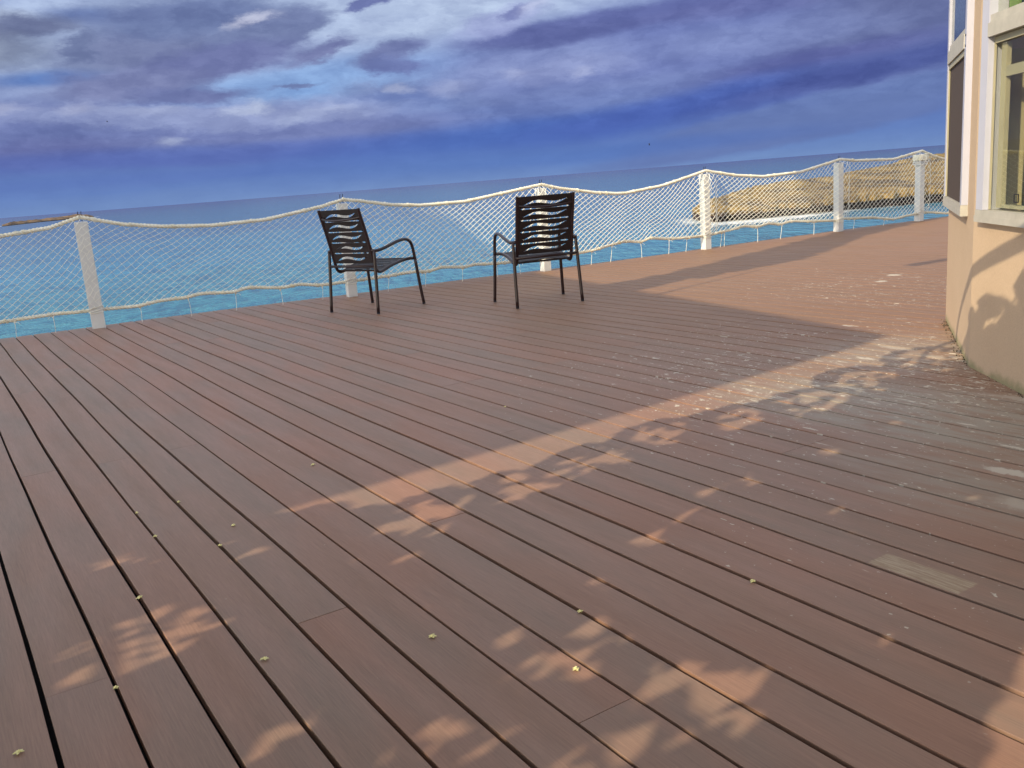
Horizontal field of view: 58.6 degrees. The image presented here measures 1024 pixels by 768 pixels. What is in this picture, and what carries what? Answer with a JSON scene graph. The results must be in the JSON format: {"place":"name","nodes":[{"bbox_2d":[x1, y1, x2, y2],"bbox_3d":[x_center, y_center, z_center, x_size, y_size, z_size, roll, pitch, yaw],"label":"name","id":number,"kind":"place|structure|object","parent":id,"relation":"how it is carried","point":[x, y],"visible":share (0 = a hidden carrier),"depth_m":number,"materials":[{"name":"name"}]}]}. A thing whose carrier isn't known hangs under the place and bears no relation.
{"place":"outdoors","nodes":[
{"label":"outdoors","id":0,"kind":"place"},
{"bbox_2d":[2,214,93,225],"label":"islet","id":1,"kind":"object","parent":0,"point":[41,220],"visible":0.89,"depth_m":1088.62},
{"bbox_2d":[0,352,334,767],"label":"deck subframe","id":2,"kind":"object","parent":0,"point":[56,751],"depth_m":2.44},
{"bbox_2d":[0,216,1023,767],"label":"deck","id":3,"kind":"structure","parent":2,"relation":"on","point":[654,466],"depth_m":2.96,"materials":[{"name":"brown wood"}]},
{"bbox_2d":[12,749,23,754],"bbox_3d":[-1.039,0.773,1.919,0.018,0.008,0.023,4,15,33],"label":"fallen blossom","id":4,"kind":"object","parent":3,"relation":"on","point":[18,751],"visible":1,"depth_m":1.92,"materials":[{"name":"yellow plant"}]},
{"bbox_2d":[317,208,424,313],"bbox_3d":[-1.337,-1.172,8.498,0.700,0.948,0.694,5,16,35],"label":"patio armchair","id":5,"kind":"object","parent":3,"relation":"on","point":[370,262],"visible":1,"depth_m":8.30,"materials":[{"name":"brown metal"}]},
{"bbox_2d":[0,150,948,337],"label":"rope net fence","id":6,"kind":"object","parent":3,"relation":"on","point":[96,310],"visible":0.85,"depth_m":10.31,"materials":[{"name":"white fabric"}]},
{"bbox_2d":[493,192,583,308],"bbox_3d":[0.225,-1.201,8.087,0.700,0.948,0.694,-8,13,-16],"label":"patio armchair","id":7,"kind":"object","parent":3,"relation":"on","point":[516,256],"visible":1,"depth_m":7.84,"materials":[{"name":"brown metal"}]},
{"bbox_2d":[941,319,1022,397],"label":"moss","id":8,"kind":"object","parent":3,"relation":"on","point":[961,353],"visible":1,"depth_m":4.97,"materials":[{"name":"green plant"}]},
{"bbox_2d":[942,0,1023,394],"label":"beach house","id":9,"kind":"structure","parent":3,"relation":"on","point":[983,199],"depth_m":4.26,"materials":[{"name":"beige paint"}]},
{"bbox_2d":[942,0,974,216],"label":"window","id":10,"kind":"structure","parent":9,"relation":"in","point":[960,30],"depth_m":5.00,"materials":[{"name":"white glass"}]},
{"bbox_2d":[973,0,1023,227],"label":"window","id":11,"kind":"structure","parent":9,"relation":"in","point":[1001,22],"depth_m":4.13,"materials":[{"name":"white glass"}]},
{"bbox_2d":[0,145,948,338],"bbox_3d":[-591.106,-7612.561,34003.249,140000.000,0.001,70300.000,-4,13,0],"label":"sea","id":12,"kind":"structure","parent":0,"point":[258,208],"depth_m":151.79,"materials":[{"name":"liquid"}]},
{"bbox_2d":[0,0,948,217],"label":"sky","id":13,"kind":"structure","parent":0,"point":[201,101],"materials":[{"name":"blue"}]},
{"bbox_2d":[684,206,900,226],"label":"surf","id":14,"kind":"structure","parent":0,"point":[757,219],"depth_m":125.26,"materials":[{"name":"white liquid"}]},
{"bbox_2d":[692,153,944,221],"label":"headland","id":15,"kind":"structure","parent":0,"point":[743,209],"depth_m":136.46,"materials":[{"name":"stone"}]}
]}

